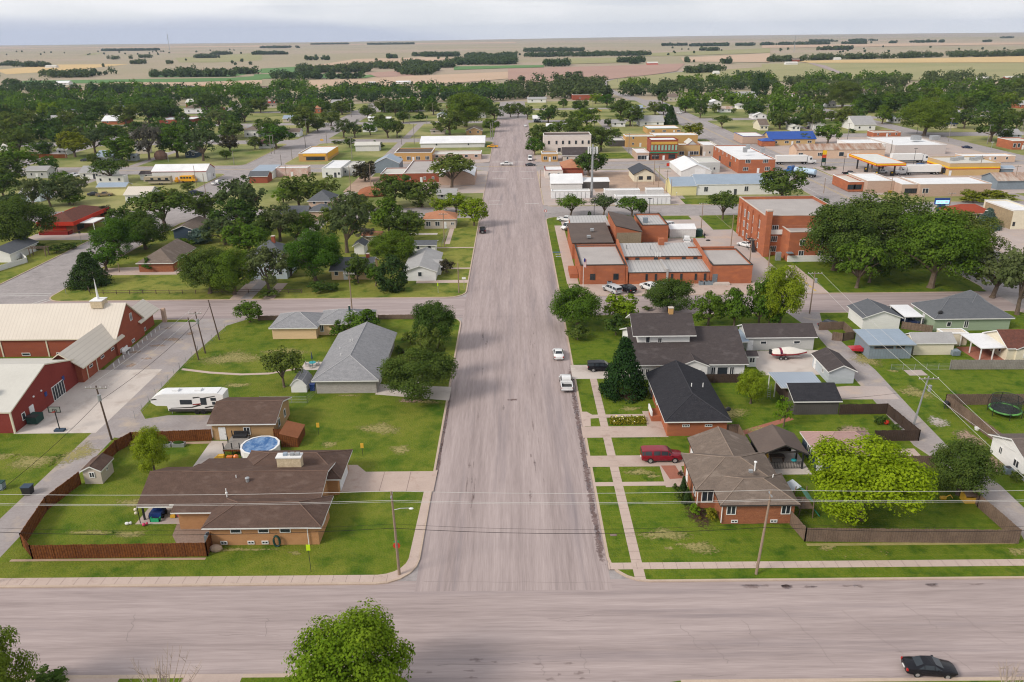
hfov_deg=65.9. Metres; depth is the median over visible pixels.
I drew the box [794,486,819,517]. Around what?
swing set
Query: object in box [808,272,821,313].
utility pole
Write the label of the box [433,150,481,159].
brick shops
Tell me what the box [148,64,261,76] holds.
tree belt
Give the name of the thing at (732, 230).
utility pole
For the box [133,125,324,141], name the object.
lawn
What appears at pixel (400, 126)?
tree
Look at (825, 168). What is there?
bush
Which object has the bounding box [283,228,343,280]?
tree
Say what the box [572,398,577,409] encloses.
gutter dirt
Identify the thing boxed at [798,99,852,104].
lawn
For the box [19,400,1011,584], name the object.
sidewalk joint
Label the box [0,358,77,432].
church hall
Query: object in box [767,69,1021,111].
woods
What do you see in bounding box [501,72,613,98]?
woods
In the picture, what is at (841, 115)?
tree
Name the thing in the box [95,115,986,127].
cross street
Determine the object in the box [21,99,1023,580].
pavement
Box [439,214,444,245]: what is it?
utility pole
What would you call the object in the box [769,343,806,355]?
motor boat
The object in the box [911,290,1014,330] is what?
green house
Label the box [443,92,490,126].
tree
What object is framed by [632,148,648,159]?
brick shop
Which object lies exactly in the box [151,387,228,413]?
camper trailer
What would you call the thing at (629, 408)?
dry turf
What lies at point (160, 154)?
hay stack
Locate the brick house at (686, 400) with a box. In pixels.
[645,360,731,435]
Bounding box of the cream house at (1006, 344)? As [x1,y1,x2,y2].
[959,329,1023,359]
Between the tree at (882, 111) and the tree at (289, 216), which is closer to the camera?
the tree at (289, 216)
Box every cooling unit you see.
[910,135,921,139]
[929,135,940,139]
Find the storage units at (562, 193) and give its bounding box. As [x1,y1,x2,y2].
[551,189,589,198]
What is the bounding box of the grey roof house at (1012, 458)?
[989,433,1023,480]
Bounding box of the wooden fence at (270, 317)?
[257,315,278,320]
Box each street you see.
[0,111,376,303]
[0,579,1023,681]
[2,131,1023,146]
[5,201,1023,222]
[11,133,130,168]
[12,159,1023,175]
[36,105,850,114]
[40,291,1023,318]
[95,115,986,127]
[415,119,611,591]
[656,105,1023,308]
[797,102,1023,161]
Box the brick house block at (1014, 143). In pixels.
[996,137,1023,149]
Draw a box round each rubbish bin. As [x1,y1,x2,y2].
[309,383,315,390]
[950,349,960,355]
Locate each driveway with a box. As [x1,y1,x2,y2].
[92,267,179,274]
[183,674,242,681]
[340,465,437,491]
[375,384,450,400]
[570,365,629,378]
[581,426,667,437]
[586,455,683,466]
[756,350,819,374]
[837,386,898,398]
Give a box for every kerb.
[0,239,92,284]
[0,318,460,587]
[12,673,351,678]
[30,144,286,167]
[49,220,478,301]
[56,173,224,211]
[259,172,487,209]
[285,141,492,164]
[537,168,812,206]
[546,215,982,295]
[564,310,1023,581]
[681,677,1023,681]
[764,137,854,158]
[813,164,1023,202]
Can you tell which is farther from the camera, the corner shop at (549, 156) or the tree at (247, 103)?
the tree at (247, 103)
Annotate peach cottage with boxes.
[329,253,378,279]
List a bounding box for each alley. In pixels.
[0,318,247,556]
[31,179,95,202]
[127,146,191,166]
[241,221,326,298]
[384,142,405,155]
[403,124,422,137]
[598,122,611,135]
[622,146,631,153]
[651,169,691,204]
[786,122,820,132]
[787,312,1023,538]
[1008,193,1023,199]
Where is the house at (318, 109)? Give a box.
[314,105,322,112]
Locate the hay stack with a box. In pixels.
[154,150,167,159]
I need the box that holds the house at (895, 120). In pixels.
[886,115,901,122]
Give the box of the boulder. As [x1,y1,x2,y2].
[210,544,222,551]
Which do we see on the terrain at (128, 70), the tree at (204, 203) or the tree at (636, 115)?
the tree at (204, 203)
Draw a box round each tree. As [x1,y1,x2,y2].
[0,104,10,112]
[0,108,39,128]
[0,121,18,142]
[0,127,35,150]
[0,142,39,172]
[0,157,26,184]
[0,173,21,196]
[0,189,23,205]
[0,193,60,241]
[0,625,39,681]
[17,178,39,204]
[30,173,64,206]
[31,140,56,153]
[32,115,50,133]
[35,102,57,115]
[37,155,58,171]
[38,118,62,131]
[46,170,74,184]
[51,176,84,203]
[54,109,80,125]
[54,131,93,156]
[62,123,88,135]
[63,251,113,290]
[70,115,98,128]
[70,175,89,187]
[77,100,107,119]
[80,127,110,152]
[86,153,98,162]
[86,242,128,270]
[87,157,128,175]
[87,217,144,255]
[93,122,120,135]
[99,204,113,215]
[100,134,138,159]
[105,201,132,219]
[108,102,138,123]
[109,123,133,137]
[118,209,175,249]
[126,186,197,226]
[127,121,148,136]
[128,121,162,159]
[129,425,169,473]
[134,98,162,122]
[155,99,184,117]
[157,124,191,157]
[173,112,190,124]
[175,244,237,293]
[178,125,220,160]
[179,182,194,190]
[183,191,221,217]
[186,227,213,244]
[192,92,219,109]
[198,211,242,244]
[201,246,260,294]
[204,109,229,127]
[206,198,258,225]
[215,175,267,224]
[217,135,238,150]
[219,150,231,158]
[219,217,271,250]
[220,123,243,138]
[232,300,262,321]
[234,105,254,121]
[240,100,257,109]
[241,240,290,292]
[243,243,259,253]
[245,215,274,234]
[246,136,262,148]
[249,97,269,112]
[254,117,281,133]
[255,201,299,241]
[256,123,295,148]
[258,206,280,221]
[259,345,304,387]
[271,187,289,202]
[276,174,313,204]
[281,222,306,239]
[281,598,415,681]
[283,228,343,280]
[286,104,296,113]
[287,106,325,132]
[287,258,305,275]
[290,210,320,232]
[296,103,315,115]
[297,172,340,197]
[311,119,324,130]
[315,206,343,223]
[317,101,331,109]
[317,189,371,252]
[319,109,340,125]
[330,118,352,137]
[331,99,352,114]
[339,309,380,329]
[340,191,368,204]
[343,137,355,146]
[343,253,369,282]
[344,119,361,137]
[351,160,375,180]
[352,197,377,216]
[355,225,375,238]
[358,103,375,117]
[361,121,375,134]
[364,262,383,285]
[367,230,417,260]
[369,113,386,122]
[369,173,414,201]
[370,197,402,232]
[373,98,392,112]
[373,118,401,137]
[375,254,409,293]
[376,346,458,401]
[380,212,424,238]
[384,99,403,113]
[390,120,404,137]
[395,109,410,122]
[402,179,440,206]
[403,209,422,218]
[409,101,424,112]
[410,299,456,342]
[412,324,447,359]
[424,102,442,114]
[426,153,476,187]
[429,198,450,210]
[430,109,467,134]
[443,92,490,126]
[446,192,466,211]
[456,197,488,225]
[478,96,492,107]
[482,118,499,131]
[484,104,503,118]
[502,102,517,116]
[510,103,524,117]
[521,105,534,118]
[525,124,554,149]
[525,138,544,154]
[536,104,561,122]
[548,283,602,324]
[551,121,564,131]
[555,193,586,215]
[557,98,567,105]
[560,111,567,117]
[561,118,580,131]
[570,107,600,124]
[571,98,589,110]
[573,148,607,175]
[577,124,593,131]
[589,93,601,103]
[589,193,617,214]
[590,127,615,150]
[597,94,615,105]
[598,336,648,403]
[601,293,638,320]
[604,118,611,124]
[606,98,633,115]
[611,128,622,136]
[614,104,644,125]
[615,196,647,216]
[636,201,647,212]
[642,277,695,310]
[646,101,662,114]
[656,92,667,103]
[658,104,668,114]
[664,105,678,124]
[674,97,695,112]
[677,476,687,494]
[681,488,691,505]
[682,122,703,135]
[688,290,727,325]
[693,101,708,117]
[705,190,738,219]
[709,103,720,112]
[713,115,732,128]
[723,287,751,325]
[733,368,768,403]
[741,98,767,114]
[744,279,776,322]
[751,72,769,95]
[756,263,808,322]
[756,295,786,322]
[759,167,809,195]
[768,109,793,128]
[772,395,793,426]
[790,116,802,124]
[800,106,828,123]
[800,201,882,270]
[807,431,939,525]
[812,95,830,104]
[814,119,842,142]
[825,109,837,120]
[826,80,863,107]
[833,106,857,122]
[833,236,889,287]
[838,189,934,253]
[851,234,893,282]
[856,91,884,112]
[875,104,893,123]
[879,204,996,288]
[888,91,918,105]
[893,96,959,135]
[901,106,914,120]
[914,87,937,98]
[928,436,1005,495]
[931,87,943,99]
[934,209,1011,256]
[940,102,959,114]
[952,108,980,128]
[953,94,979,108]
[968,84,1002,102]
[968,246,1023,298]
[971,109,1020,141]
[978,207,1002,231]
[992,91,1023,111]
[995,129,1013,136]
[995,245,1023,314]
[1005,108,1023,128]
[1010,78,1023,93]
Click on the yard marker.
(308, 548)
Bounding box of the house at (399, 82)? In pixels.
[396,81,410,83]
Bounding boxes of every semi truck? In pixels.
[775,155,816,164]
[784,165,816,177]
[890,153,927,162]
[895,164,941,174]
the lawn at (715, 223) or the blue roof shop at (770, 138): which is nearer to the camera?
the lawn at (715, 223)
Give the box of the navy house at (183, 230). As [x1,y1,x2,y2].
[172,216,210,238]
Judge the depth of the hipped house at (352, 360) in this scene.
136.57 m
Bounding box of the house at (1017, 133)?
[998,129,1022,136]
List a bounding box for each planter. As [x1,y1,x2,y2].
[163,441,171,446]
[171,441,185,446]
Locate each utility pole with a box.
[85,385,112,439]
[188,312,205,353]
[188,318,198,359]
[208,300,219,339]
[343,272,352,308]
[390,491,413,574]
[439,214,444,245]
[457,263,459,292]
[730,214,733,245]
[755,490,772,574]
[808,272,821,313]
[913,376,938,424]
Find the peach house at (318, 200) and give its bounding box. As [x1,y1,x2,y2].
[279,189,338,219]
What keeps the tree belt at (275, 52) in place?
on the terrain at (128, 70)
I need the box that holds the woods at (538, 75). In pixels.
[517,71,582,81]
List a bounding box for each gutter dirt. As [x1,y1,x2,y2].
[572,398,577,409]
[575,413,580,429]
[578,429,583,446]
[580,448,586,462]
[584,464,589,482]
[587,485,593,512]
[591,507,599,532]
[596,534,602,559]
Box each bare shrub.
[126,645,201,681]
[998,659,1023,681]
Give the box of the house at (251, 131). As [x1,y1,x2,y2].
[244,125,259,136]
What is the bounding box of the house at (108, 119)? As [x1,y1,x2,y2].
[101,115,132,124]
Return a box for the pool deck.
[222,430,249,455]
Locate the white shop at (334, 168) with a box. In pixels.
[321,160,350,177]
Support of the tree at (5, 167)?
on the lawn at (115, 201)
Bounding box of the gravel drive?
[113,410,212,437]
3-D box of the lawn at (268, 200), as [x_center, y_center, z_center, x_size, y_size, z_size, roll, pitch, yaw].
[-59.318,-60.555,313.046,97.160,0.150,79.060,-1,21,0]
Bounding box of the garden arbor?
[27,246,49,256]
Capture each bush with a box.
[26,664,68,681]
[47,244,64,251]
[55,191,85,204]
[59,242,77,248]
[141,257,151,268]
[178,238,194,245]
[258,288,279,297]
[306,280,333,292]
[325,282,338,290]
[329,319,345,335]
[395,345,402,351]
[401,331,415,343]
[411,201,423,206]
[412,112,427,118]
[439,258,455,272]
[564,324,590,339]
[604,313,630,334]
[674,490,683,500]
[689,503,700,514]
[705,507,717,520]
[820,165,831,169]
[873,415,888,424]
[890,424,899,428]
[959,189,988,201]
[982,189,1018,200]
[1010,470,1023,481]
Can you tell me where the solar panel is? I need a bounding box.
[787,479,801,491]
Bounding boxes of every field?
[0,45,259,48]
[0,64,124,73]
[22,76,261,83]
[99,80,261,85]
[149,69,260,76]
[176,53,261,61]
[254,42,515,45]
[254,74,270,78]
[261,67,303,72]
[308,72,507,88]
[322,57,450,64]
[322,74,372,77]
[368,71,413,76]
[454,65,507,69]
[508,63,684,81]
[508,65,543,67]
[568,58,623,63]
[608,67,761,88]
[642,48,769,55]
[681,53,769,61]
[762,42,1023,47]
[762,63,1023,80]
[800,56,1023,62]
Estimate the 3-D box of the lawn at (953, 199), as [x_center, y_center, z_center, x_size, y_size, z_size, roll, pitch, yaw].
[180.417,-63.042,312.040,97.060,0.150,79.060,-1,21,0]
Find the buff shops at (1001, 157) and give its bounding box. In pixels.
[955,153,1015,161]
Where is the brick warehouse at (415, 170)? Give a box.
[380,160,441,181]
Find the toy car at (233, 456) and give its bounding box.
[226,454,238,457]
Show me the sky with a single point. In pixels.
(22, 22)
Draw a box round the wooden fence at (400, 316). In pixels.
[378,314,432,318]
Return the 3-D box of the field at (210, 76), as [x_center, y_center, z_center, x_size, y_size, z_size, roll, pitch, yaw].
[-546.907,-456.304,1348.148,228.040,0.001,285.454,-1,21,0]
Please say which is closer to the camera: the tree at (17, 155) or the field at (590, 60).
the tree at (17, 155)
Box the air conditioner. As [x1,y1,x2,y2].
[1003,466,1013,474]
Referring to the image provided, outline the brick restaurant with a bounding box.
[36,205,108,234]
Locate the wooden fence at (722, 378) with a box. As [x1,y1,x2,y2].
[706,374,749,382]
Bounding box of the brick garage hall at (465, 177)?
[439,162,476,184]
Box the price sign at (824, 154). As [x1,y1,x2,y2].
[821,150,826,165]
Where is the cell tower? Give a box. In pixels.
[588,144,597,196]
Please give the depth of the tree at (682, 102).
587.54 m
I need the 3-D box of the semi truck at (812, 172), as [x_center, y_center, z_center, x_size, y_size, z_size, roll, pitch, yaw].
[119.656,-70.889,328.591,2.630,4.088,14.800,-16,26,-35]
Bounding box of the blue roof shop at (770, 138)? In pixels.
[733,131,816,145]
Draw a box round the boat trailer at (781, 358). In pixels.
[774,354,810,359]
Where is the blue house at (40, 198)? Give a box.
[19,187,51,201]
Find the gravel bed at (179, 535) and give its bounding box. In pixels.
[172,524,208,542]
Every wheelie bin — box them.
[0,480,5,489]
[19,483,33,494]
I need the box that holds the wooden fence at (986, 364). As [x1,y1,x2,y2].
[949,359,1023,369]
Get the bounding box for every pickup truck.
[95,191,112,196]
[211,180,223,184]
[500,161,512,165]
[556,215,568,220]
[559,374,572,390]
[683,235,690,241]
[898,313,920,325]
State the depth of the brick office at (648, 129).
468.13 m
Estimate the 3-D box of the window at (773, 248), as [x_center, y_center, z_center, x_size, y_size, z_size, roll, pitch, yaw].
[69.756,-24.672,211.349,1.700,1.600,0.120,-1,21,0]
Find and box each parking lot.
[14,369,161,433]
[28,233,93,239]
[403,154,490,162]
[423,171,487,193]
[535,154,712,161]
[538,169,684,205]
[561,219,699,229]
[568,282,758,294]
[643,228,720,246]
[656,168,799,189]
[689,216,772,282]
[762,270,819,292]
[765,137,982,158]
[814,165,1023,194]
[992,227,1023,256]
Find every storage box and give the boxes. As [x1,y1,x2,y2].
[149,517,160,521]
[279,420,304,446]
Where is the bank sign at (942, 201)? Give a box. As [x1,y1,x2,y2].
[934,198,949,207]
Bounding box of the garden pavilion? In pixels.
[748,424,808,468]
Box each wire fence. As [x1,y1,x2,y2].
[133,325,224,416]
[891,364,950,369]
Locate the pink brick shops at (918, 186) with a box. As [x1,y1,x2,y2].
[832,172,991,196]
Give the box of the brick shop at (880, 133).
[867,130,900,136]
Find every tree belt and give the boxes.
[0,59,51,66]
[0,68,90,77]
[47,65,117,76]
[101,47,159,50]
[106,54,173,63]
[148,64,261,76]
[193,50,232,57]
[251,42,417,59]
[268,68,365,78]
[294,60,401,72]
[394,57,455,74]
[418,51,518,64]
[523,46,651,56]
[542,57,570,66]
[616,55,732,63]
[661,42,774,45]
[683,62,726,72]
[699,46,719,50]
[766,48,1023,61]
[775,38,877,44]
[816,45,853,49]
[888,36,1013,42]
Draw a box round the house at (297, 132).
[286,128,303,136]
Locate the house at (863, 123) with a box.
[842,116,876,130]
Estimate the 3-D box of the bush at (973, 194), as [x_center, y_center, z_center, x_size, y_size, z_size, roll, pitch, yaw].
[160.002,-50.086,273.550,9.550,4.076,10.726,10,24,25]
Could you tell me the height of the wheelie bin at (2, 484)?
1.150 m
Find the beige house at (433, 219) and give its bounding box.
[422,210,457,228]
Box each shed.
[79,452,113,483]
[96,182,131,195]
[138,171,151,179]
[290,368,312,391]
[352,237,367,253]
[354,142,381,150]
[665,173,778,195]
[668,223,695,237]
[853,329,916,358]
[905,332,956,354]
[980,172,1023,189]
[999,165,1015,171]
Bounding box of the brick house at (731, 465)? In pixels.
[681,426,800,523]
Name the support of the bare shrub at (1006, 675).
on the lawn at (943, 681)
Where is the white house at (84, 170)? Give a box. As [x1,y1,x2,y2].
[78,166,118,178]
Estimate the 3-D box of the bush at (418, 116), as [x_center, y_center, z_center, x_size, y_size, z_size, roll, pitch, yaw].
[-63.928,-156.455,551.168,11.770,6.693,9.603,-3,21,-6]
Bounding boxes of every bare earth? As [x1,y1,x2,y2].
[9,558,205,561]
[399,399,418,402]
[618,393,641,400]
[806,542,1011,545]
[842,425,864,430]
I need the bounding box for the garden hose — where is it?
[273,535,280,546]
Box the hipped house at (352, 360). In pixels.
[311,322,396,392]
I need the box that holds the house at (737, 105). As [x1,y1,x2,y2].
[734,103,742,108]
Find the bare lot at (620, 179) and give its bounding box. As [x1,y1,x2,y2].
[585,172,665,191]
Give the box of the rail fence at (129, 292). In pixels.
[87,286,301,293]
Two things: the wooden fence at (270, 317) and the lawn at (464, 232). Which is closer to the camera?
the wooden fence at (270, 317)
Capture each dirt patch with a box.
[957,430,983,444]
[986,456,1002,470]
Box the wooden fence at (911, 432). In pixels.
[839,403,920,440]
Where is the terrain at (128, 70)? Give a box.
[0,32,1023,104]
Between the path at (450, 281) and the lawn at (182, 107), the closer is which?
the path at (450, 281)
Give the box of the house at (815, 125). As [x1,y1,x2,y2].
[807,121,823,129]
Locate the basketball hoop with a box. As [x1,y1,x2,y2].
[47,407,65,431]
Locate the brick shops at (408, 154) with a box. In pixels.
[394,148,434,160]
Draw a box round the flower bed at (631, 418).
[609,415,646,424]
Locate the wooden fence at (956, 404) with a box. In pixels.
[945,394,1023,439]
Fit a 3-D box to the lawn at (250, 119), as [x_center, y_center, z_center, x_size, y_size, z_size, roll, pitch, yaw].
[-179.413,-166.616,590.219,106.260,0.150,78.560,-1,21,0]
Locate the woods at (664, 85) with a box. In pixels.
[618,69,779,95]
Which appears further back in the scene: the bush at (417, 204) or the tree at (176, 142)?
the tree at (176, 142)
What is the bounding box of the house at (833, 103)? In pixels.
[823,101,836,106]
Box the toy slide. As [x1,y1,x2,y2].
[214,454,224,457]
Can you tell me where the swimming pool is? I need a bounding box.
[240,436,280,457]
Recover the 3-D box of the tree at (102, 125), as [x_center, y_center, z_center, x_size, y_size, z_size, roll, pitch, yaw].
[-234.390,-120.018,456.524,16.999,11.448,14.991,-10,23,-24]
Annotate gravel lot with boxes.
[104,322,209,369]
[343,177,382,191]
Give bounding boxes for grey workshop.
[341,153,402,175]
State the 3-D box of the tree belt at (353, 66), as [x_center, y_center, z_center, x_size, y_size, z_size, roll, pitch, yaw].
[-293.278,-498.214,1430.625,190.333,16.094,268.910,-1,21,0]
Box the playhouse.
[960,490,976,503]
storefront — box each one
[248,164,310,182]
[677,138,699,155]
[697,141,715,155]
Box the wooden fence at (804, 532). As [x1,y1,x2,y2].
[789,511,1021,543]
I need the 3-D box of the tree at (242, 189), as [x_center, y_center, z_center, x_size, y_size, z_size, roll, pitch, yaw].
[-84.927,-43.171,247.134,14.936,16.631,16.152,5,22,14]
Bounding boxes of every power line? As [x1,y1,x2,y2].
[0,307,208,490]
[0,490,1023,494]
[0,499,991,504]
[2,527,1023,534]
[10,523,1023,530]
[32,501,1020,505]
[88,310,189,386]
[106,308,201,387]
[809,273,1019,473]
[845,296,1021,455]
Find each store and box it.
[608,132,697,146]
[789,143,885,157]
[837,136,946,153]
[927,156,1000,175]
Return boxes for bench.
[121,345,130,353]
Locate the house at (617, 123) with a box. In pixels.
[611,119,625,126]
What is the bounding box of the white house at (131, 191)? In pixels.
[123,186,159,202]
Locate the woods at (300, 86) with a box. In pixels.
[246,75,516,112]
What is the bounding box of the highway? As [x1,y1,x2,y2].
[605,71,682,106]
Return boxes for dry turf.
[0,453,12,458]
[6,456,54,467]
[57,442,99,465]
[71,529,110,533]
[116,499,138,505]
[118,531,142,537]
[202,351,259,364]
[221,548,269,550]
[229,383,248,386]
[261,349,307,353]
[324,442,335,447]
[356,422,396,433]
[391,445,408,452]
[417,400,437,402]
[619,407,639,410]
[628,469,653,474]
[639,528,686,540]
[676,542,715,552]
[724,406,748,419]
[821,546,835,550]
[855,354,879,364]
[898,385,930,397]
[1008,548,1023,554]
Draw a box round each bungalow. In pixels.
[268,305,376,338]
[619,306,758,379]
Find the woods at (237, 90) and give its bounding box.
[0,79,270,111]
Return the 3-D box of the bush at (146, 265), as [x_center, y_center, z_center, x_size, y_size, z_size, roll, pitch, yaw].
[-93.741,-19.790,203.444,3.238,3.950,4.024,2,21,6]
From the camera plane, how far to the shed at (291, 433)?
115.97 m
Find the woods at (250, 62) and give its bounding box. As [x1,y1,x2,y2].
[6,45,1005,66]
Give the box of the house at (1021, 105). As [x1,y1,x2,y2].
[1011,101,1023,107]
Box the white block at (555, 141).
[543,132,590,153]
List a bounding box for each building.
[55,81,72,84]
[127,153,140,160]
[135,147,152,153]
[151,164,215,181]
[159,116,203,123]
[185,148,201,157]
[265,103,293,107]
[298,146,338,160]
[362,124,377,131]
[549,173,609,188]
[567,211,752,284]
[570,93,602,99]
[717,106,732,111]
[753,119,768,129]
[940,122,957,127]
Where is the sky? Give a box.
[0,0,1023,44]
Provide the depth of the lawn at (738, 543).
101.96 m
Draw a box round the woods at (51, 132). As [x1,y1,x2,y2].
[0,98,244,141]
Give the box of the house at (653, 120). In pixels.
[637,115,664,125]
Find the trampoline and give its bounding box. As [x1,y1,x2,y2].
[987,392,1023,420]
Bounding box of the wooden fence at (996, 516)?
[965,483,1021,529]
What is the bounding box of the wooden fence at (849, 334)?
[819,321,854,340]
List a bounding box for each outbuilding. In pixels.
[800,430,870,470]
[937,328,968,344]
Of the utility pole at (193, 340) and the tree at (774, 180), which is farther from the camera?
the tree at (774, 180)
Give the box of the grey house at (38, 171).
[25,166,55,177]
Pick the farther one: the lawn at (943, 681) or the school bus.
the school bus
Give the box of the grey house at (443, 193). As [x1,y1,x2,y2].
[436,188,457,199]
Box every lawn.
[0,174,223,211]
[0,222,105,283]
[0,317,459,584]
[2,127,126,142]
[4,146,56,160]
[17,676,407,681]
[24,144,285,167]
[31,114,196,124]
[51,218,477,300]
[100,105,228,112]
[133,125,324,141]
[196,112,351,123]
[210,172,482,209]
[231,103,368,111]
[285,141,492,164]
[329,123,494,138]
[359,111,496,121]
[403,102,499,109]
[525,100,645,108]
[527,109,663,119]
[529,121,685,136]
[535,139,716,160]
[538,168,811,205]
[547,215,981,292]
[547,221,558,224]
[549,232,558,251]
[554,258,561,263]
[556,266,566,283]
[566,311,1023,578]
[599,153,634,158]
[663,99,771,106]
[663,217,690,219]
[674,680,1022,681]
[681,198,738,203]
[683,107,810,117]
[700,216,730,229]
[708,119,901,133]
[792,248,983,291]
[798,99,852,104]
[815,164,1023,201]
[824,106,989,115]
[847,290,985,292]
[874,117,1023,131]
[946,135,1023,154]
[974,106,1022,111]
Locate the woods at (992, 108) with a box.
[766,97,1016,124]
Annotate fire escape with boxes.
[746,236,755,252]
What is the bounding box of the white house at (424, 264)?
[405,247,442,280]
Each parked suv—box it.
[479,226,485,232]
[587,360,612,371]
[602,283,622,293]
[619,283,636,292]
[639,281,656,289]
[640,445,681,463]
[875,169,887,173]
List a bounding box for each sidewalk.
[0,491,430,584]
[26,678,119,681]
[555,225,578,283]
[580,412,642,425]
[590,379,645,579]
[593,482,665,485]
[608,559,1023,568]
[787,265,828,292]
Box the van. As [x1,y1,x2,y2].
[560,221,568,230]
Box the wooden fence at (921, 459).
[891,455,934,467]
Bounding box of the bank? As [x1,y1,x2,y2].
[934,199,1023,228]
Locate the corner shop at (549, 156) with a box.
[541,151,557,161]
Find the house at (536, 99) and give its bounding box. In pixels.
[527,97,546,102]
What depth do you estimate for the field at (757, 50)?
2281.03 m
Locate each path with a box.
[131,441,210,445]
[181,368,294,374]
[194,441,226,465]
[230,283,256,298]
[263,283,286,298]
[416,280,467,282]
[437,247,473,247]
[445,228,453,243]
[743,417,793,433]
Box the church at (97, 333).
[0,280,166,381]
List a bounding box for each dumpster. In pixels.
[24,412,43,423]
[696,228,702,235]
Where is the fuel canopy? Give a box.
[849,153,906,175]
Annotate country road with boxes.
[810,63,846,74]
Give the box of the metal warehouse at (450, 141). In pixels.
[420,135,485,147]
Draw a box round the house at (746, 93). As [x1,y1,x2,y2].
[737,91,755,100]
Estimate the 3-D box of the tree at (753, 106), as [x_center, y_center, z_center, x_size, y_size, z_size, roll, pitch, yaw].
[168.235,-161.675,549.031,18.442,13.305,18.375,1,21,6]
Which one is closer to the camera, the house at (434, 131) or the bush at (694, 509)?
the bush at (694, 509)
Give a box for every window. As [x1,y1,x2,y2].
[51,379,65,401]
[77,223,84,229]
[88,472,94,477]
[230,529,241,532]
[243,427,250,434]
[258,529,268,532]
[279,529,290,532]
[306,157,324,159]
[590,274,594,279]
[613,274,618,279]
[637,155,647,159]
[652,154,658,158]
[668,154,674,158]
[701,491,713,501]
[711,367,715,373]
[717,367,727,373]
[726,507,735,514]
[729,367,733,373]
[749,358,754,362]
[769,246,775,251]
[771,236,777,241]
[772,225,778,229]
[781,506,790,513]
[853,184,861,188]
[874,346,893,348]
[922,188,928,192]
[963,321,968,327]
[998,446,1002,454]
[1012,458,1019,468]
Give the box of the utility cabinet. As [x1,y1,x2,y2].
[775,252,781,260]
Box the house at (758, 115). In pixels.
[749,112,766,118]
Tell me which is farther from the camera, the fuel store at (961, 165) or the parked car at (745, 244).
the fuel store at (961, 165)
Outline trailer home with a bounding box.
[95,174,128,183]
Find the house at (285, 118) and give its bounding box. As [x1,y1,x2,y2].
[282,115,292,121]
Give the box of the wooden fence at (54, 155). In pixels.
[31,154,66,157]
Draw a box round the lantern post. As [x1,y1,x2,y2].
[134,507,140,522]
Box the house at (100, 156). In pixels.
[96,150,119,160]
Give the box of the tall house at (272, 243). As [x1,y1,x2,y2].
[247,235,295,278]
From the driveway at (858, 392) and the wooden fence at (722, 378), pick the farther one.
the wooden fence at (722, 378)
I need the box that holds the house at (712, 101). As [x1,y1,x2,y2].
[708,99,720,105]
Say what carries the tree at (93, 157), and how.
on the lawn at (243, 154)
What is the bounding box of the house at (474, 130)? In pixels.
[466,125,482,134]
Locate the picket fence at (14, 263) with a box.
[0,253,27,270]
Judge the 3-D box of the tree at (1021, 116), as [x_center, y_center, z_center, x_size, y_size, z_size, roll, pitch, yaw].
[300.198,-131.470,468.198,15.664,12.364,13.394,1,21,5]
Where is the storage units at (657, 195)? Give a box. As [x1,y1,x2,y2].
[604,187,670,204]
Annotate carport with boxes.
[890,305,923,326]
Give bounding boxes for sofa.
[233,431,247,437]
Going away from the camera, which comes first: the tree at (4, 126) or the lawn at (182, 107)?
the tree at (4, 126)
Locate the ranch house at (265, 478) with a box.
[136,449,352,544]
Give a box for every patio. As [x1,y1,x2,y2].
[136,508,179,523]
[302,362,321,369]
[411,233,437,234]
[642,411,662,425]
[660,466,687,486]
[755,449,811,474]
[957,346,1003,359]
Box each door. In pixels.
[15,250,21,258]
[29,404,34,413]
[218,427,226,439]
[339,467,347,490]
[695,169,705,173]
[712,274,717,281]
[747,340,753,349]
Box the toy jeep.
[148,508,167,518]
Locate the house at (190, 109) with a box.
[183,104,206,112]
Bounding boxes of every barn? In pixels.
[45,65,58,67]
[784,61,797,64]
[791,58,799,61]
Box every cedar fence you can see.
[19,472,212,558]
[103,429,212,456]
[273,418,288,439]
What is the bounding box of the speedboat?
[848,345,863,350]
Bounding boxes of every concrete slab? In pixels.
[894,449,919,455]
[904,370,926,374]
[930,417,949,426]
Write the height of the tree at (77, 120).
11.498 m
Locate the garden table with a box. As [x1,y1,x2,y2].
[769,454,785,461]
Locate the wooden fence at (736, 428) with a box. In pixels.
[727,424,745,435]
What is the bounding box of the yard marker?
[306,545,310,568]
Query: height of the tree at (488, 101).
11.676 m
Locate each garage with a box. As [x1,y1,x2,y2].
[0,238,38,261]
[56,148,72,154]
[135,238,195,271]
[206,397,291,439]
[259,139,274,147]
[361,231,383,243]
[413,240,437,250]
[532,115,541,121]
[669,156,711,176]
[737,323,817,349]
[768,372,842,414]
[786,123,799,130]
[811,347,857,383]
[847,298,903,328]
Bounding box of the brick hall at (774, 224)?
[736,196,849,261]
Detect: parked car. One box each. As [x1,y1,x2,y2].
[552,348,563,359]
[737,241,750,247]
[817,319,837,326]
[901,655,957,678]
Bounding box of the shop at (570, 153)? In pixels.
[561,147,598,160]
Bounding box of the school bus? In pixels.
[179,175,196,182]
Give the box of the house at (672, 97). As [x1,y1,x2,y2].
[665,93,682,101]
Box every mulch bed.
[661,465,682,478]
[688,508,708,528]
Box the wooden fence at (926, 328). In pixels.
[901,321,932,331]
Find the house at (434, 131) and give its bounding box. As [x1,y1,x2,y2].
[430,128,445,133]
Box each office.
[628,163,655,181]
[643,125,680,133]
[691,157,719,172]
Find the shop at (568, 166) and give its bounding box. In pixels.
[544,159,582,177]
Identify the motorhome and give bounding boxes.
[144,176,172,184]
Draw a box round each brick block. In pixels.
[647,137,677,159]
[713,144,775,172]

